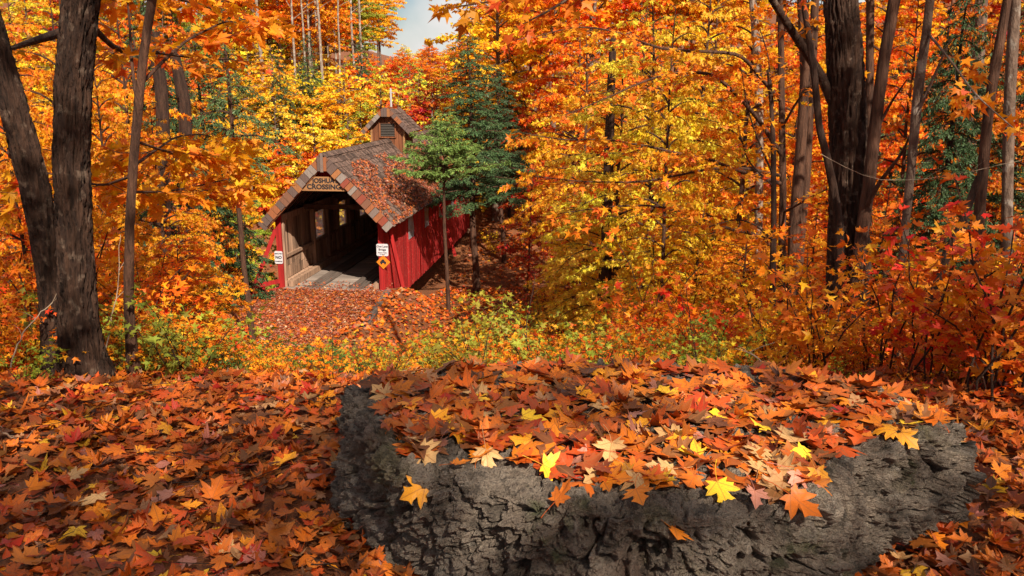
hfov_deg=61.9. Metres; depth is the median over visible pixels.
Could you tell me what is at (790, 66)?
maple tree
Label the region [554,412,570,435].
maple leaf
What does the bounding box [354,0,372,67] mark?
bare tree
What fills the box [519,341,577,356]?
shrub
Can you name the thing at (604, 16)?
maple tree
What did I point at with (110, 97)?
maple tree
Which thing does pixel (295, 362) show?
shrub
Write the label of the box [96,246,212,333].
shrub
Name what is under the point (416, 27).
sky
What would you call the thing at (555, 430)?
maple leaf
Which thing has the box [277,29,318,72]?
maple tree
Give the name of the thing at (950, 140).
hemlock tree
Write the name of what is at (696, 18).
maple tree
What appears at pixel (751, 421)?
maple leaf
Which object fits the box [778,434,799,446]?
maple leaf
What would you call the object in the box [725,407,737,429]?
maple leaf
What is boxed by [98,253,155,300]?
shrub
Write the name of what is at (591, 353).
shrub
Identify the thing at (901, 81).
maple tree
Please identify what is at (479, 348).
shrub
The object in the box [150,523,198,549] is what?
maple leaf
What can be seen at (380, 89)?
maple tree
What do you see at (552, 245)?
maple tree
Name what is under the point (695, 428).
maple leaf
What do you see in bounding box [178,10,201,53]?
maple tree
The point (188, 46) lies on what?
maple tree
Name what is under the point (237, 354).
shrub
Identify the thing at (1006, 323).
sapling
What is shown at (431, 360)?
shrub
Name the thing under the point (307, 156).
maple tree
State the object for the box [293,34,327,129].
hemlock tree
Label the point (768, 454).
maple leaf
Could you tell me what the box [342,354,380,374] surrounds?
shrub
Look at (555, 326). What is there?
shrub
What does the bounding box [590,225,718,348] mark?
shrub
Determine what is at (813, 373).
maple leaf
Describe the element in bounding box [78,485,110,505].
maple leaf
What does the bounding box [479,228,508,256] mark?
shrub
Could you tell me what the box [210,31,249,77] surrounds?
maple tree
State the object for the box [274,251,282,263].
warning sign
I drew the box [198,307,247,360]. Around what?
shrub
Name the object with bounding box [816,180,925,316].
shrub
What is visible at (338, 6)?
bare tree
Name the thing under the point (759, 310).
shrub
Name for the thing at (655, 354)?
shrub
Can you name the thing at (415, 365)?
maple leaf
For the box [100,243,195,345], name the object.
shrub
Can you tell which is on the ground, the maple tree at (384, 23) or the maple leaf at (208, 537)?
the maple tree at (384, 23)
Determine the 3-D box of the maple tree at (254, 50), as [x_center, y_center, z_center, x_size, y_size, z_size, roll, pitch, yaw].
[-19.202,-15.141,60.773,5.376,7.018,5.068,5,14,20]
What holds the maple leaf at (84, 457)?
on the leaf litter at (98, 527)
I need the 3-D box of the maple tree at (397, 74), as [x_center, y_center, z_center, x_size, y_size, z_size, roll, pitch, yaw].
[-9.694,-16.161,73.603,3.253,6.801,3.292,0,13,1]
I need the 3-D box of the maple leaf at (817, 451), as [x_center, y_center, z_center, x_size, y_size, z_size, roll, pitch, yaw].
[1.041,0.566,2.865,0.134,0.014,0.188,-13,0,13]
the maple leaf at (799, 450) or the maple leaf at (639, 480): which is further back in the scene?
the maple leaf at (799, 450)
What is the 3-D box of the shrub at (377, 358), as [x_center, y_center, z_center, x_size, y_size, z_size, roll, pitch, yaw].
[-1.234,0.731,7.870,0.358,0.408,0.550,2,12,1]
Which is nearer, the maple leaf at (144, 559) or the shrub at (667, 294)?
the maple leaf at (144, 559)
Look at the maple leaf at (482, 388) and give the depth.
3.45 m
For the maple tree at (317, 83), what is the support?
on the ground
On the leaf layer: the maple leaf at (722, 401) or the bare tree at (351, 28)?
the maple leaf at (722, 401)
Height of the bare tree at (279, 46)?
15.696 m
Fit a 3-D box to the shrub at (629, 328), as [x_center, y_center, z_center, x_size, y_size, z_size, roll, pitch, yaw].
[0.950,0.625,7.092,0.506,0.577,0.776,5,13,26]
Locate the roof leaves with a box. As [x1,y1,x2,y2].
[261,140,470,224]
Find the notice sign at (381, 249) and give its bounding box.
[376,244,387,255]
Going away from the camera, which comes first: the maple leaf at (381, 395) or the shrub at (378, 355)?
the maple leaf at (381, 395)
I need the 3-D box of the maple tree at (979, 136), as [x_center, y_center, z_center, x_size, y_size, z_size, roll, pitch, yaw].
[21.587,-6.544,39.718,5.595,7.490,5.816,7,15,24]
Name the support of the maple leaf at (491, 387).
on the leaf layer
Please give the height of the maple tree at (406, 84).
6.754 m
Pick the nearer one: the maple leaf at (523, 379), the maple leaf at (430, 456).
the maple leaf at (430, 456)
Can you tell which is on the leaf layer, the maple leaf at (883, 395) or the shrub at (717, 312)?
the maple leaf at (883, 395)
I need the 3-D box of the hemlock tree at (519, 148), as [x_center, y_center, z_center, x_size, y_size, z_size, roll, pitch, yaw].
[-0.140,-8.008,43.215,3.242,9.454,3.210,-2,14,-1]
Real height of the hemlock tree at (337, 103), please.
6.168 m
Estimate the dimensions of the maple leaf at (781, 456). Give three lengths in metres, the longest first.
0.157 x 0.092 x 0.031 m
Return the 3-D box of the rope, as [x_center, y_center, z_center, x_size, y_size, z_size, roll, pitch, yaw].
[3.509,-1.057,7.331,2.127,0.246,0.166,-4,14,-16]
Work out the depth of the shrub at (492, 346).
6.32 m
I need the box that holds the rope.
[821,154,1023,179]
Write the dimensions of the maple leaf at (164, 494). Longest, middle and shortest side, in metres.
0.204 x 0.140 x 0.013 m
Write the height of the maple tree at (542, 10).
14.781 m
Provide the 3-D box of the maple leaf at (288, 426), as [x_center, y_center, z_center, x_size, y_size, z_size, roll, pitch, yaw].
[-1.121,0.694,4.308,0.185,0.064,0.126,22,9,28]
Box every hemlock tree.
[118,0,240,306]
[173,24,277,315]
[182,0,302,345]
[266,54,304,185]
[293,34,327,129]
[331,83,341,125]
[352,35,375,102]
[386,109,511,310]
[426,34,543,293]
[462,64,546,262]
[481,38,534,216]
[871,0,997,290]
[872,35,926,248]
[872,68,955,275]
[921,24,1023,287]
[979,3,1023,224]
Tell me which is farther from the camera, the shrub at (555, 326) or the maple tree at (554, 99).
the maple tree at (554, 99)
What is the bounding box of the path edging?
[360,290,390,326]
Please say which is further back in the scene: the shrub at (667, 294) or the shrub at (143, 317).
the shrub at (667, 294)
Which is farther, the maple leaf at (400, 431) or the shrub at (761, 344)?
the shrub at (761, 344)
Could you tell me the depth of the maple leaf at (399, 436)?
3.01 m
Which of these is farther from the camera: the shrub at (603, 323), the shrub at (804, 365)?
the shrub at (603, 323)
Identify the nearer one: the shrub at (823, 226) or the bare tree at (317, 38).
the shrub at (823, 226)
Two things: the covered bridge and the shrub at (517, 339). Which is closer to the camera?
the shrub at (517, 339)
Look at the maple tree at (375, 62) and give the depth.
87.29 m
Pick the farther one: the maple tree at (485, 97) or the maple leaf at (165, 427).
the maple tree at (485, 97)
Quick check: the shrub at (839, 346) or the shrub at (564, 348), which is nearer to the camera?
the shrub at (564, 348)
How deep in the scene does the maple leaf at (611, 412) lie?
3.31 m
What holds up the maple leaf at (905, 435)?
on the leaf layer
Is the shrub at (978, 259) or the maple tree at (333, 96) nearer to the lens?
the shrub at (978, 259)
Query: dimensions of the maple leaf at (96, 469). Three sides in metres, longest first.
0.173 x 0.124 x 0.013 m
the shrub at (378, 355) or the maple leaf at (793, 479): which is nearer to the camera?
the maple leaf at (793, 479)
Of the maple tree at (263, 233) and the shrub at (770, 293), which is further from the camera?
the maple tree at (263, 233)
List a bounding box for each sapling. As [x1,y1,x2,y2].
[820,212,957,371]
[855,192,1023,371]
[867,181,1023,381]
[877,219,1023,397]
[912,146,1023,400]
[933,221,1023,388]
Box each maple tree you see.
[0,0,54,269]
[0,0,58,87]
[0,0,148,299]
[0,0,296,375]
[0,7,52,312]
[0,10,57,369]
[0,16,142,297]
[0,124,35,279]
[1,0,199,296]
[7,254,38,331]
[9,0,274,378]
[11,0,58,38]
[21,0,58,60]
[33,63,54,99]
[39,33,129,73]
[42,44,190,304]
[46,8,235,310]
[92,0,263,315]
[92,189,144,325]
[93,105,240,335]
[94,70,132,157]
[97,13,152,85]
[98,7,137,52]
[101,2,140,46]
[101,68,170,174]
[113,69,173,136]
[123,0,177,44]
[134,0,180,43]
[134,181,256,337]
[135,10,190,85]
[144,228,233,344]
[149,74,225,213]
[150,32,170,275]
[159,0,185,73]
[159,9,201,61]
[167,44,213,109]
[170,48,196,311]
[172,77,214,106]
[174,78,279,284]
[174,228,241,323]
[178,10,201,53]
[180,13,254,100]
[195,97,267,176]
[198,68,272,179]
[199,0,271,100]
[204,86,245,140]
[205,45,271,134]
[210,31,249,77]
[214,30,285,114]
[216,192,278,296]
[217,113,286,224]
[223,0,293,90]
[233,17,293,97]
[233,67,316,178]
[236,44,299,117]
[245,97,312,193]
[246,0,295,80]
[248,3,306,63]
[251,38,295,78]
[255,79,313,162]
[257,125,320,227]
[262,3,305,66]
[264,73,342,170]
[265,73,332,169]
[267,0,358,80]
[268,111,349,197]
[276,63,338,128]
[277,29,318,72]
[277,42,317,85]
[288,60,319,104]
[293,0,364,69]
[295,0,341,55]
[296,40,343,72]
[300,46,342,91]
[300,74,375,149]
[301,65,378,153]
[303,115,370,168]
[320,77,363,138]
[329,0,385,64]
[329,52,394,121]
[332,49,382,102]
[333,91,377,148]
[341,0,397,67]
[341,4,370,64]
[341,64,379,109]
[345,65,412,133]
[348,0,406,81]
[357,50,389,101]
[359,91,430,133]
[360,0,397,72]
[376,49,423,103]
[379,62,436,106]
[380,58,404,101]
[382,61,416,93]
[383,77,430,118]
[384,65,427,104]
[387,44,419,74]
[394,73,441,121]
[397,55,426,90]
[403,103,428,131]
[406,76,463,131]
[411,49,422,63]
[411,55,439,89]
[413,120,429,132]
[414,45,446,83]
[417,46,441,67]
[417,83,467,125]
[424,0,557,221]
[427,45,456,92]
[428,0,873,367]
[428,69,523,202]
[429,55,452,103]
[429,113,487,217]
[434,72,452,94]
[436,41,486,93]
[437,41,482,84]
[446,34,504,93]
[446,89,494,176]
[458,0,494,74]
[458,67,517,129]
[471,3,514,70]
[480,6,538,73]
[482,0,609,171]
[482,0,876,342]
[484,92,550,194]
[489,4,556,106]
[496,163,555,292]
[500,0,681,244]
[500,27,652,309]
[502,91,550,189]
[503,43,574,223]
[506,65,563,152]
[508,3,573,118]
[514,11,627,283]
[523,201,612,330]
[530,3,618,133]
[531,53,624,151]
[533,153,661,344]
[541,0,758,340]
[541,38,697,332]
[549,0,712,285]
[561,0,639,63]
[569,115,675,211]
[588,0,690,130]
[593,4,733,330]
[599,36,615,334]
[601,0,788,297]
[602,218,697,321]
[608,0,678,88]
[616,70,704,193]
[621,0,696,86]
[634,0,735,65]
[634,181,753,329]
[638,0,826,324]
[641,138,776,317]
[648,0,789,219]
[659,62,737,178]
[665,0,721,29]
[669,0,762,123]
[681,0,828,244]
[688,211,798,348]
[690,2,789,348]
[697,0,889,281]
[719,24,797,126]
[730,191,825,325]
[748,0,809,30]
[749,0,763,283]
[749,2,941,255]
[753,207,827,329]
[771,0,824,72]
[776,0,955,281]
[786,0,809,323]
[796,0,946,75]
[798,0,818,311]
[800,0,843,346]
[809,99,902,202]
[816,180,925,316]
[823,0,997,297]
[848,0,908,364]
[864,0,953,72]
[864,0,1018,228]
[865,0,874,299]
[881,0,1023,281]
[889,0,1023,366]
[894,0,967,54]
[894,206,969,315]
[909,175,982,367]
[920,88,1022,211]
[935,0,1023,101]
[943,0,1023,250]
[951,0,987,268]
[965,38,1023,296]
[969,0,1011,274]
[999,0,1020,330]
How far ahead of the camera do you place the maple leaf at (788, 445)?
2.90 m
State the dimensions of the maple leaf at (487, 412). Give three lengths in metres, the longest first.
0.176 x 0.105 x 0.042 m
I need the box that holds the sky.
[117,0,865,68]
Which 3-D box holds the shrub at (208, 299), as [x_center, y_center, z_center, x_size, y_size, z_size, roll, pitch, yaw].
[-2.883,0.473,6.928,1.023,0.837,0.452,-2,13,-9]
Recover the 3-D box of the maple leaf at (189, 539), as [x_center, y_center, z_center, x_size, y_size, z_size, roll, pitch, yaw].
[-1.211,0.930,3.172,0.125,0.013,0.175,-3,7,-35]
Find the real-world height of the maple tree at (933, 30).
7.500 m
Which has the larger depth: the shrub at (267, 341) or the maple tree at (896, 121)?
the maple tree at (896, 121)
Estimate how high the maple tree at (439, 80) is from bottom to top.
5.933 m
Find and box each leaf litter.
[0,361,1023,575]
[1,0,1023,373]
[221,273,392,361]
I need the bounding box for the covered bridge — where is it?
[250,88,478,293]
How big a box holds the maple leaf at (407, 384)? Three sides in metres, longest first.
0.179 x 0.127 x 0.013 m
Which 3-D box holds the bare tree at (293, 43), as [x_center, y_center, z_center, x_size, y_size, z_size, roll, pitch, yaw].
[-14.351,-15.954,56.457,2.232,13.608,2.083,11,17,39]
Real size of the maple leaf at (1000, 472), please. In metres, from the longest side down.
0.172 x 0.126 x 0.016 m
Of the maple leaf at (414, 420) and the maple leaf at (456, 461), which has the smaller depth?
the maple leaf at (456, 461)
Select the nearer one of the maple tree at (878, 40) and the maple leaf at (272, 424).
the maple leaf at (272, 424)
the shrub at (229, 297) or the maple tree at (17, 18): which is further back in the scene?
the maple tree at (17, 18)
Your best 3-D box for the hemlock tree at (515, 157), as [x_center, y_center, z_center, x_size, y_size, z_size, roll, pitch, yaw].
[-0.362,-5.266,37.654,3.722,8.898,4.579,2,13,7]
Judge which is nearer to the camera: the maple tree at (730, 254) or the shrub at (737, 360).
the shrub at (737, 360)
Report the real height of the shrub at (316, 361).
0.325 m
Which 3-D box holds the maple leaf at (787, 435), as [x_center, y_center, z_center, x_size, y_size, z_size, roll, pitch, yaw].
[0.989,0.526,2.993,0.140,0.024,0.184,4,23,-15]
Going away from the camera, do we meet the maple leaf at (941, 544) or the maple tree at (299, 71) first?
the maple leaf at (941, 544)
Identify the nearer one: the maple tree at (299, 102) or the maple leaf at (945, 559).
the maple leaf at (945, 559)
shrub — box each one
[0,179,106,355]
[0,240,140,348]
[0,264,34,363]
[0,265,34,335]
[0,269,143,309]
[0,273,37,315]
[0,291,56,371]
[0,297,41,369]
[0,316,19,374]
[0,333,34,365]
[0,338,68,380]
[1,276,139,370]
[1,330,39,368]
[21,247,177,314]
[27,244,209,343]
[37,298,123,363]
[45,308,158,377]
[96,235,211,309]
[96,240,151,298]
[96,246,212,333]
[97,246,182,305]
[97,266,143,354]
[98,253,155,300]
[98,302,160,370]
[99,285,251,365]
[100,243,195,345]
[102,307,213,365]
[104,271,166,341]
[106,333,162,368]
[108,303,185,371]
[109,284,272,380]
[110,314,172,366]
[114,297,200,344]
[114,328,181,377]
[117,296,218,360]
[121,271,190,350]
[134,290,278,365]
[140,348,192,371]
[146,306,225,361]
[154,258,192,320]
[154,313,231,371]
[156,324,244,372]
[173,282,240,355]
[174,275,197,335]
[174,319,248,371]
[183,325,249,369]
[194,326,269,367]
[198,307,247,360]
[203,325,235,349]
[205,346,243,370]
[205,357,240,372]
[212,341,245,362]
[213,331,254,369]
[213,336,261,369]
[230,355,271,372]
[233,323,281,370]
[234,329,320,367]
[239,348,292,374]
[244,336,280,354]
[244,344,300,372]
[250,334,293,362]
[252,339,311,370]
[253,329,314,370]
[264,340,326,375]
[267,332,346,369]
[268,339,342,369]
[276,335,335,363]
[276,338,324,366]
[281,317,358,381]
[300,352,334,370]
[321,334,391,369]
[326,342,363,373]
[326,346,377,372]
[327,332,361,366]
[333,332,404,367]
[339,332,424,372]
[339,332,426,368]
[339,336,400,370]
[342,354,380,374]
[344,333,388,374]
[357,349,393,366]
[375,324,460,366]
[379,351,415,369]
[395,348,428,369]
[406,325,456,371]
[412,331,480,371]
[415,328,493,359]
[416,291,513,368]
[428,336,493,359]
[432,316,528,365]
[435,334,500,363]
[437,340,503,362]
[439,327,532,363]
[440,316,503,366]
[452,286,532,362]
[456,294,522,345]
[456,312,519,361]
[457,304,524,358]
[468,314,519,355]
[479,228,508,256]
[481,291,503,312]
[484,331,555,366]
[485,294,613,361]
[489,319,561,362]
[499,349,548,362]
[500,297,543,353]
[510,305,532,330]
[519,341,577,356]
[521,321,598,360]
[522,333,570,359]
[523,295,554,340]
[527,336,597,359]
[530,321,626,362]
[531,285,567,321]
[531,310,586,350]
[533,277,553,314]
[539,320,567,349]
[543,328,637,363]
[550,309,608,349]
[550,333,590,360]
[551,285,576,311]
[555,315,610,357]
[562,321,665,364]
[569,322,635,362]
[573,342,609,364]
[574,320,634,361]
[578,300,619,339]
[583,304,664,350]
[585,266,653,348]
[585,308,693,361]
[588,311,623,362]
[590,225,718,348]
[591,293,666,361]
[593,308,627,332]
[595,326,663,360]
[601,275,670,328]
[613,331,680,361]
[621,303,686,350]
[624,275,774,364]
[624,339,651,359]
[625,291,689,353]
[626,304,692,351]
[627,313,718,363]
[628,320,704,357]
[635,317,715,364]
[641,279,699,324]
[645,329,706,361]
[651,334,738,364]
[653,288,747,361]
[661,302,779,358]
[662,320,729,365]
[666,289,730,332]
[667,254,752,328]
[674,309,783,365]
[675,304,741,356]
[691,242,799,348]
[691,326,768,365]
[695,301,798,363]
[695,309,800,364]
[704,291,790,359]
[704,332,760,368]
[717,304,826,366]
[724,245,868,366]
[730,251,801,351]
[730,317,816,366]
[737,225,926,370]
[750,277,824,355]
[753,224,826,315]
[759,289,823,361]
[760,301,850,367]
[761,280,897,365]
[762,299,839,365]
[769,353,812,368]
[802,295,912,368]
[806,318,871,367]
[816,322,893,371]
[818,247,1023,367]
[825,340,865,374]
[828,352,864,377]
[850,267,1023,366]
[855,258,915,367]
[870,254,929,340]
[878,354,918,370]
[889,274,1006,371]
[893,359,938,385]
[906,335,981,380]
[920,262,1023,381]
[935,341,1012,382]
[961,237,1023,359]
[987,227,1023,270]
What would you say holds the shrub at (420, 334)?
on the ground
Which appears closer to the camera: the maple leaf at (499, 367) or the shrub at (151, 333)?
the maple leaf at (499, 367)
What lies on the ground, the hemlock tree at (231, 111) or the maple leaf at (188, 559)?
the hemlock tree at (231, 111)
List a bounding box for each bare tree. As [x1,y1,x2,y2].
[255,0,264,91]
[276,1,282,70]
[286,0,310,82]
[297,4,300,75]
[300,0,314,92]
[304,0,319,86]
[314,1,319,75]
[316,0,331,79]
[325,7,329,70]
[333,4,336,75]
[337,0,348,113]
[348,0,361,85]
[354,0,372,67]
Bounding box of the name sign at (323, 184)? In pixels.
[302,177,345,190]
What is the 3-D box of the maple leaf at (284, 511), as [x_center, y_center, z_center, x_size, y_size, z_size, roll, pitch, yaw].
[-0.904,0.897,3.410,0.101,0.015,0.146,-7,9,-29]
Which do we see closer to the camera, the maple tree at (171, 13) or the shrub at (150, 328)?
the shrub at (150, 328)
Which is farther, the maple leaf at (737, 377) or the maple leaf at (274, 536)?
the maple leaf at (737, 377)
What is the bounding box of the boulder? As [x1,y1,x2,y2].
[329,358,986,575]
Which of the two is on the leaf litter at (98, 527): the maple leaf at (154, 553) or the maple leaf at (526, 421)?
the maple leaf at (154, 553)
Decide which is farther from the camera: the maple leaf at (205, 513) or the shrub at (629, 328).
the shrub at (629, 328)
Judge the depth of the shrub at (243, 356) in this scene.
6.58 m
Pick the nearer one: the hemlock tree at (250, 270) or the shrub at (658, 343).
the shrub at (658, 343)
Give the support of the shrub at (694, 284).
on the ground
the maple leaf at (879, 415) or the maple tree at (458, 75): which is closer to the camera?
the maple leaf at (879, 415)
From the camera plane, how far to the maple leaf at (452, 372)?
3.70 m
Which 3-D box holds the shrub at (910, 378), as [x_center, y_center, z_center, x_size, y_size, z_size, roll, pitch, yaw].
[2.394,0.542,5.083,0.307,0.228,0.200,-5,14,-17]
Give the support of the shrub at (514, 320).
on the ground
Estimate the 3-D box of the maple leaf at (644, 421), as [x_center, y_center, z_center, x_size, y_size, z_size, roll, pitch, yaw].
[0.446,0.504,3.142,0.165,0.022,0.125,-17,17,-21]
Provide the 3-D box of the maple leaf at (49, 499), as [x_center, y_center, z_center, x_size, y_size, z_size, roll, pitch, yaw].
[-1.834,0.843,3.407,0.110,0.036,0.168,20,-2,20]
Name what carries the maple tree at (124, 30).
on the ground
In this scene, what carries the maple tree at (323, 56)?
on the ground
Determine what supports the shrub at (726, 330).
on the ground
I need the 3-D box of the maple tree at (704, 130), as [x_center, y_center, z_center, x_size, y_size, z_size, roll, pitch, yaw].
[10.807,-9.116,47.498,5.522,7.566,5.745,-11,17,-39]
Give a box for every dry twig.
[0,426,35,442]
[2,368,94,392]
[10,293,56,367]
[105,235,123,348]
[508,277,543,354]
[680,270,698,362]
[735,342,774,360]
[951,346,985,388]
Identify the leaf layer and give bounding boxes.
[357,346,959,504]
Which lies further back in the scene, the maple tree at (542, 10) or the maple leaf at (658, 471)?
the maple tree at (542, 10)
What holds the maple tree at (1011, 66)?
on the ground
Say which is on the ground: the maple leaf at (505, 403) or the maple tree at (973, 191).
the maple tree at (973, 191)
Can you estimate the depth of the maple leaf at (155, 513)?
3.34 m
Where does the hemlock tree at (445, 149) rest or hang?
on the ground
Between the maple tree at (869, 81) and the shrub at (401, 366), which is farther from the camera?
the maple tree at (869, 81)
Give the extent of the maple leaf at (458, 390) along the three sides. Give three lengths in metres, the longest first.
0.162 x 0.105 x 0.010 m
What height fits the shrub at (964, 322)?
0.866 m
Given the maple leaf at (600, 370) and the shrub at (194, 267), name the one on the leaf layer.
the maple leaf at (600, 370)
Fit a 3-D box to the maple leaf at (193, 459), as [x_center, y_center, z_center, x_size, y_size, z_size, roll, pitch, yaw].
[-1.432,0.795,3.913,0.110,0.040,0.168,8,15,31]
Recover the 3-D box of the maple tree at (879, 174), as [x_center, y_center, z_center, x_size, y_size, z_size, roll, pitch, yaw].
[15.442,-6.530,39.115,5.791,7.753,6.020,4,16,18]
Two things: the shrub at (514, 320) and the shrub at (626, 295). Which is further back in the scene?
the shrub at (514, 320)
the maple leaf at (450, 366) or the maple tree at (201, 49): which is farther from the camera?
the maple tree at (201, 49)
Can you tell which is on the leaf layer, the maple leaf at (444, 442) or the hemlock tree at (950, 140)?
the maple leaf at (444, 442)
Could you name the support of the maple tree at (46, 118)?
on the ground
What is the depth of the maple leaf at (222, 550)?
3.13 m
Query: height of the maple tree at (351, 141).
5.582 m
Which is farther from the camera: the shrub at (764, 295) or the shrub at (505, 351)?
the shrub at (764, 295)
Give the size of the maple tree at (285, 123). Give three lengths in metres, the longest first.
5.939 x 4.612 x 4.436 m
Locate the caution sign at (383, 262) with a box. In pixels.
[377,256,389,268]
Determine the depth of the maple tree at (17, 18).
24.85 m
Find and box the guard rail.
[228,275,280,301]
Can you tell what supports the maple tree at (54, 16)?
on the ground
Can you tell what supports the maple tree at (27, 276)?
on the ground
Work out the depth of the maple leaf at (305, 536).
3.21 m
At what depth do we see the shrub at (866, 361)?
5.88 m
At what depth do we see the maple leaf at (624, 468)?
2.75 m
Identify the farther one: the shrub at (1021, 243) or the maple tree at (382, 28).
the maple tree at (382, 28)
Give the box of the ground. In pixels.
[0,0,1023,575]
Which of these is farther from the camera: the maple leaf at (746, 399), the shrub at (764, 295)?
the shrub at (764, 295)
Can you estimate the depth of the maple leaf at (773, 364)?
3.85 m
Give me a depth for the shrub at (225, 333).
7.07 m
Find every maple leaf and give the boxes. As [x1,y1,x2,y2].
[10,473,51,496]
[10,545,44,564]
[23,441,56,461]
[43,490,66,503]
[46,447,66,466]
[51,470,79,493]
[52,424,74,433]
[57,466,89,479]
[69,451,92,460]
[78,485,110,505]
[82,467,105,474]
[99,443,129,455]
[113,540,169,557]
[131,541,181,566]
[141,470,165,487]
[145,502,172,527]
[148,549,174,562]
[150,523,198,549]
[151,485,193,501]
[156,416,172,434]
[164,445,193,451]
[170,506,208,522]
[173,530,201,544]
[175,458,204,471]
[176,555,197,568]
[177,455,222,469]
[183,422,215,432]
[187,498,225,525]
[200,474,230,510]
[200,522,231,546]
[202,465,239,471]
[207,547,233,570]
[212,533,235,557]
[226,442,259,472]
[232,497,254,511]
[245,448,262,454]
[254,520,294,545]
[259,444,278,450]
[265,415,283,433]
[269,418,303,433]
[269,519,295,528]
[271,433,295,439]
[272,451,297,468]
[273,460,300,482]
[274,507,295,517]
[288,462,306,468]
[292,518,325,542]
[292,526,319,553]
[301,422,330,444]
[330,448,340,475]
[343,548,371,552]
[369,381,391,400]
[389,400,433,414]
[391,378,414,391]
[393,433,422,444]
[396,426,406,439]
[398,387,427,395]
[399,475,428,508]
[400,396,423,403]
[404,436,445,448]
[405,370,428,385]
[408,437,440,465]
[410,362,426,370]
[410,407,452,424]
[411,411,429,425]
[426,428,449,452]
[437,391,461,407]
[439,365,459,379]
[443,458,469,464]
[444,396,473,407]
[445,360,470,369]
[449,415,475,443]
[450,388,463,395]
[455,395,480,405]
[460,431,514,444]
[461,407,472,418]
[462,381,491,401]
[468,442,493,467]
[470,425,503,467]
[483,364,520,370]
[483,410,502,415]
[485,400,501,409]
[487,384,503,390]
[492,386,518,416]
[493,382,526,394]
[498,372,513,380]
[499,372,543,383]
[502,408,547,426]
[503,373,521,382]
[508,429,546,449]
[512,418,531,425]
[517,388,534,403]
[522,451,559,480]
[524,354,546,365]
[541,478,570,517]
[543,417,567,429]
[544,403,588,417]
[548,424,565,446]
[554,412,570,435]
[556,408,575,422]
[563,353,581,364]
[565,385,591,396]
[566,442,620,455]
[567,362,583,370]
[567,422,599,437]
[571,455,583,467]
[573,444,586,465]
[575,368,604,375]
[578,392,599,402]
[583,462,603,485]
[587,394,608,416]
[593,424,626,464]
[600,401,618,416]
[600,463,632,491]
[606,461,645,482]
[612,393,635,412]
[612,457,649,491]
[613,406,629,412]
[617,410,647,417]
[621,474,652,504]
[624,415,650,428]
[624,427,644,444]
[627,455,646,472]
[634,370,652,377]
[634,435,658,452]
[635,355,659,361]
[637,470,672,487]
[641,403,652,426]
[641,463,673,477]
[641,466,668,485]
[645,457,692,476]
[651,469,675,482]
[654,423,696,442]
[654,444,685,462]
[662,520,693,540]
[663,427,692,445]
[668,418,693,429]
[669,427,698,441]
[670,388,690,401]
[677,464,704,489]
[680,369,697,377]
[693,383,720,387]
[693,432,707,438]
[695,371,712,384]
[703,442,721,456]
[704,357,738,364]
[705,459,740,502]
[706,406,731,419]
[708,372,726,380]
[709,395,731,409]
[717,384,734,394]
[718,373,740,396]
[718,386,737,400]
[718,410,733,421]
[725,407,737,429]
[730,371,752,386]
[738,392,761,412]
[739,412,755,418]
[744,440,771,460]
[745,474,771,509]
[746,437,764,449]
[747,455,772,478]
[749,419,761,429]
[751,418,770,431]
[753,385,778,392]
[758,380,786,386]
[760,383,781,393]
[761,437,780,446]
[762,358,786,369]
[764,479,821,519]
[765,402,793,421]
[767,446,780,459]
[767,462,821,488]
[770,452,808,467]
[771,451,801,480]
[774,425,807,442]
[775,465,826,474]
[777,365,792,379]
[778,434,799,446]
[778,440,802,461]
[780,401,801,412]
[782,441,810,461]
[800,364,818,377]
[803,449,832,481]
[808,448,840,463]
[813,410,859,419]
[815,414,843,428]
[826,398,843,405]
[854,411,892,419]
[861,413,898,426]
[872,423,917,439]
[879,393,897,399]
[891,417,918,448]
[897,400,949,411]
[899,419,923,423]
[902,402,948,430]
[909,535,938,548]
[918,408,948,431]
[926,530,949,550]
[935,550,969,569]
[947,528,971,542]
[958,512,973,527]
[975,463,995,474]
[991,459,1013,479]
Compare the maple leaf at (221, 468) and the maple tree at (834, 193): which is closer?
the maple leaf at (221, 468)
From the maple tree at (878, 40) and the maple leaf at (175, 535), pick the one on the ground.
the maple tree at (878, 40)
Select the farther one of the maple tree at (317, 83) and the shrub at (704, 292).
the maple tree at (317, 83)
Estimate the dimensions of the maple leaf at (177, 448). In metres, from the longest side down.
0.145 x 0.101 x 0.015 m
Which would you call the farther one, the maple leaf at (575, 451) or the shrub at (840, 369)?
the shrub at (840, 369)
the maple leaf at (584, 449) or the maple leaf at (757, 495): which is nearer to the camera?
the maple leaf at (757, 495)
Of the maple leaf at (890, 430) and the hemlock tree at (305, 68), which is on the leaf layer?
the maple leaf at (890, 430)
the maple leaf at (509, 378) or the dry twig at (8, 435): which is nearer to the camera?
the maple leaf at (509, 378)
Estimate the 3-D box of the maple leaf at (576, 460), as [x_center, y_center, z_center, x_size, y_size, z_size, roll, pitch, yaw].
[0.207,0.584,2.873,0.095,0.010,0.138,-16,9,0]
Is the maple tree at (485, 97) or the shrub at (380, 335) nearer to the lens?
the shrub at (380, 335)
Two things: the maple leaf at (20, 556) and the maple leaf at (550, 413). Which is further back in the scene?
the maple leaf at (550, 413)
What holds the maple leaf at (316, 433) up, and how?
on the leaf litter at (98, 527)
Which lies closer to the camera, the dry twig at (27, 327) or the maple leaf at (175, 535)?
the maple leaf at (175, 535)
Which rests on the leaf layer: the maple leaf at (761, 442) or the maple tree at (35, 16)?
the maple leaf at (761, 442)
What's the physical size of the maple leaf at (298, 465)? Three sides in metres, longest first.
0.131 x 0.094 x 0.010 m
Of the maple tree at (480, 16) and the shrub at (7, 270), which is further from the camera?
the maple tree at (480, 16)
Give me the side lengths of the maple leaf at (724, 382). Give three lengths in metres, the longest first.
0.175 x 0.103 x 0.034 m

